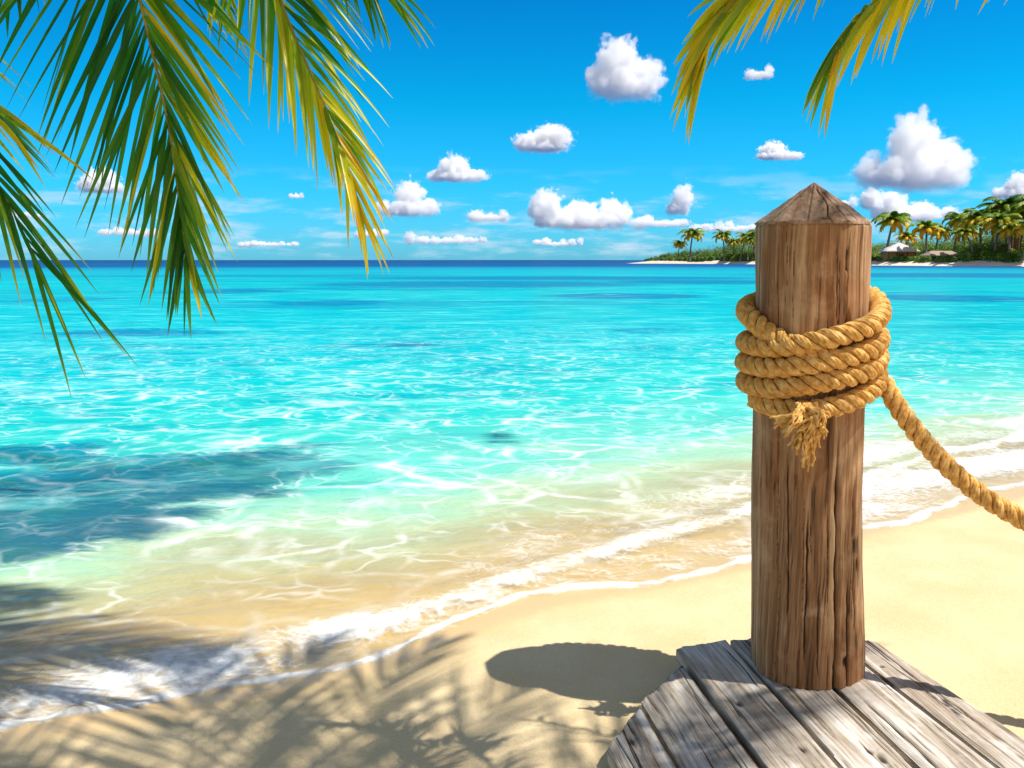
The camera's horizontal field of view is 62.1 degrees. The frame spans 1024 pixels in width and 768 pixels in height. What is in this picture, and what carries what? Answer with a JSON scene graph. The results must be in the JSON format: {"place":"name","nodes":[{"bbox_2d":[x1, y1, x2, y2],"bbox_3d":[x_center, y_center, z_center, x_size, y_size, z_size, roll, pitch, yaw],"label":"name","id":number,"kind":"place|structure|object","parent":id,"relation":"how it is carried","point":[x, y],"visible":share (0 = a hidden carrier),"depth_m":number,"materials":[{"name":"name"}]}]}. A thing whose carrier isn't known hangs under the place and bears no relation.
{"place":"outdoors","nodes":[
{"label":"outdoors","id":0,"kind":"place"},
{"bbox_2d":[0,260,1023,728],"bbox_3d":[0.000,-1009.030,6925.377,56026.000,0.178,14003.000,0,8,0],"label":"water","id":1,"kind":"structure","parent":0,"point":[292,420],"depth_m":7.08,"materials":[{"name":"teal liquid"}]},
{"bbox_2d":[0,440,1023,767],"bbox_3d":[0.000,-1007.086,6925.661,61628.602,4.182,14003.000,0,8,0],"label":"beach","id":2,"kind":"structure","parent":0,"point":[568,678],"depth_m":2.88,"materials":[{"name":"beige sand"}]},
{"bbox_2d":[0,0,433,398],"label":"coconut palm","id":3,"kind":"object","parent":2,"relation":"on","point":[189,220],"visible":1,"depth_m":2.08,"materials":[{"name":"green plant"}]},
{"bbox_2d":[607,638,1023,767],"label":"boardwalk","id":4,"kind":"structure","parent":2,"relation":"on","point":[722,704],"depth_m":2.18,"materials":[{"name":"grey wood"}]},
{"bbox_2d":[751,183,871,689],"bbox_3d":[0.845,0.138,2.404,0.349,1.385,0.314,0,8,0],"label":"mooring post","id":5,"kind":"object","parent":4,"relation":"on","point":[813,245],"visible":0.88,"depth_m":2.31,"materials":[{"name":"brown wood"}]},
{"bbox_2d":[734,285,1023,530],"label":"mooring rope","id":6,"kind":"object","parent":5,"relation":"attached to","point":[864,363],"visible":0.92,"depth_m":2.23,"materials":[{"name":"beige fabric"}]},
{"bbox_2d":[670,0,1006,144],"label":"coconut palm","id":7,"kind":"object","parent":2,"relation":"on","point":[721,21],"visible":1,"depth_m":1.85,"materials":[{"name":"yellow plant"}]},
{"bbox_2d":[0,0,1023,259],"label":"sky","id":8,"kind":"structure","parent":0,"point":[527,129],"materials":[{"name":"blue"}]},
{"bbox_2d":[636,260,1023,266],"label":"headland","id":9,"kind":"structure","parent":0,"point":[951,263],"depth_m":194.02,"materials":[{"name":"beige sand"}]},
{"bbox_2d":[672,240,687,259],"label":"coconut palm","id":10,"kind":"object","parent":9,"relation":"on","point":[680,244],"visible":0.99,"depth_m":292.68,"materials":[{"name":"green plant"}]},
{"bbox_2d":[677,228,706,260],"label":"coconut palm","id":11,"kind":"object","parent":9,"relation":"on","point":[691,233],"visible":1,"depth_m":287.75,"materials":[{"name":"green plant"}]},
{"bbox_2d":[712,229,732,260],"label":"coconut palm","id":12,"kind":"object","parent":9,"relation":"on","point":[722,235],"visible":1,"depth_m":278.25,"materials":[{"name":"green plant"}]},
{"bbox_2d":[724,238,739,255],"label":"coconut palm","id":13,"kind":"object","parent":9,"relation":"on","point":[733,241],"visible":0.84,"depth_m":278.69,"materials":[{"name":"green plant"}]},
{"bbox_2d":[735,232,753,260],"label":"coconut palm","id":14,"kind":"object","parent":9,"relation":"on","point":[741,235],"visible":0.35,"depth_m":272.64,"materials":[{"name":"green plant"}]},
{"bbox_2d":[742,234,754,259],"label":"coconut palm","id":15,"kind":"object","parent":9,"relation":"on","point":[749,240],"visible":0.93,"depth_m":262.64,"materials":[{"name":"green plant"}]},
{"bbox_2d":[745,229,754,260],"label":"coconut palm","id":16,"kind":"object","parent":9,"relation":"on","point":[750,232],"visible":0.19,"depth_m":267.93,"materials":[{"name":"green plant"}]},
{"bbox_2d":[644,230,1023,262],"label":"undergrowth","id":17,"kind":"object","parent":9,"relation":"on","point":[987,252],"visible":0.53,"depth_m":209.14,"materials":[{"name":"green plant"}]},
{"bbox_2d":[871,211,911,246],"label":"coconut palm","id":18,"kind":"object","parent":9,"relation":"on","point":[893,220],"visible":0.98,"depth_m":205.94,"materials":[{"name":"green plant"}]},
{"bbox_2d":[877,243,919,260],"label":"beach hut","id":19,"kind":"object","parent":9,"relation":"on","point":[898,249],"visible":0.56,"depth_m":203.07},
{"bbox_2d":[893,231,920,244],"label":"coconut palm","id":20,"kind":"object","parent":9,"relation":"on","point":[906,236],"visible":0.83,"depth_m":219.46,"materials":[{"name":"plant"}]},
{"bbox_2d":[908,220,945,252],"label":"coconut palm","id":21,"kind":"object","parent":9,"relation":"on","point":[928,227],"visible":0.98,"depth_m":197.72,"materials":[{"name":"green plant"}]},
{"bbox_2d":[925,225,952,250],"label":"coconut palm","id":22,"kind":"object","parent":9,"relation":"on","point":[946,234],"visible":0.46,"depth_m":210.81,"materials":[{"name":"green plant"}]},
{"bbox_2d":[920,251,959,256],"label":"beach shelter","id":23,"kind":"object","parent":9,"relation":"on","point":[938,253],"visible":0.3,"depth_m":193.69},
{"bbox_2d":[941,208,974,251],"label":"coconut palm","id":24,"kind":"object","parent":9,"relation":"on","point":[952,215],"visible":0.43,"depth_m":198.93,"materials":[{"name":"green plant"}]},
{"bbox_2d":[949,225,982,252],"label":"coconut palm","id":25,"kind":"object","parent":9,"relation":"on","point":[970,231],"visible":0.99,"depth_m":185.42,"materials":[{"name":"green plant"}]},
{"bbox_2d":[954,208,1001,248],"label":"coconut palm","id":26,"kind":"object","parent":9,"relation":"on","point":[973,216],"visible":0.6,"depth_m":187.23,"materials":[{"name":"green plant"}]},
{"bbox_2d":[989,228,1006,250],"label":"coconut palm","id":27,"kind":"object","parent":9,"relation":"on","point":[992,233],"visible":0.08,"depth_m":183.77,"materials":[{"name":"green plant"}]},
{"bbox_2d":[976,211,1022,251],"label":"coconut palm","id":28,"kind":"object","parent":9,"relation":"on","point":[995,218],"visible":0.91,"depth_m":177.71,"materials":[{"name":"green plant"}]},
{"bbox_2d":[975,196,1023,247],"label":"coconut palm","id":29,"kind":"object","parent":9,"relation":"on","point":[1003,205],"visible":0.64,"depth_m":185.88,"materials":[{"name":"green plant"}]},
{"bbox_2d":[992,223,1019,252],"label":"coconut palm","id":30,"kind":"object","parent":9,"relation":"on","point":[1000,228],"visible":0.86,"depth_m":175.20,"materials":[{"name":"green plant"}]},
{"bbox_2d":[1007,228,1021,251],"bbox_3d":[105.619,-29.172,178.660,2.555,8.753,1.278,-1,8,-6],"label":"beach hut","id":31,"kind":"object","parent":9,"relation":"on","point":[1015,241],"visible":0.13,"depth_m":178.10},
{"bbox_2d":[1007,219,1023,260],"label":"coconut palm","id":32,"kind":"object","parent":9,"relation":"on","point":[1021,226],"visible":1,"depth_m":171.96,"materials":[{"name":"green plant"}]},
{"bbox_2d":[1008,194,1023,219],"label":"coconut palm","id":33,"kind":"object","parent":9,"relation":"on","point":[1016,205],"visible":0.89,"depth_m":179.19,"materials":[{"name":"green plant"}]}
]}

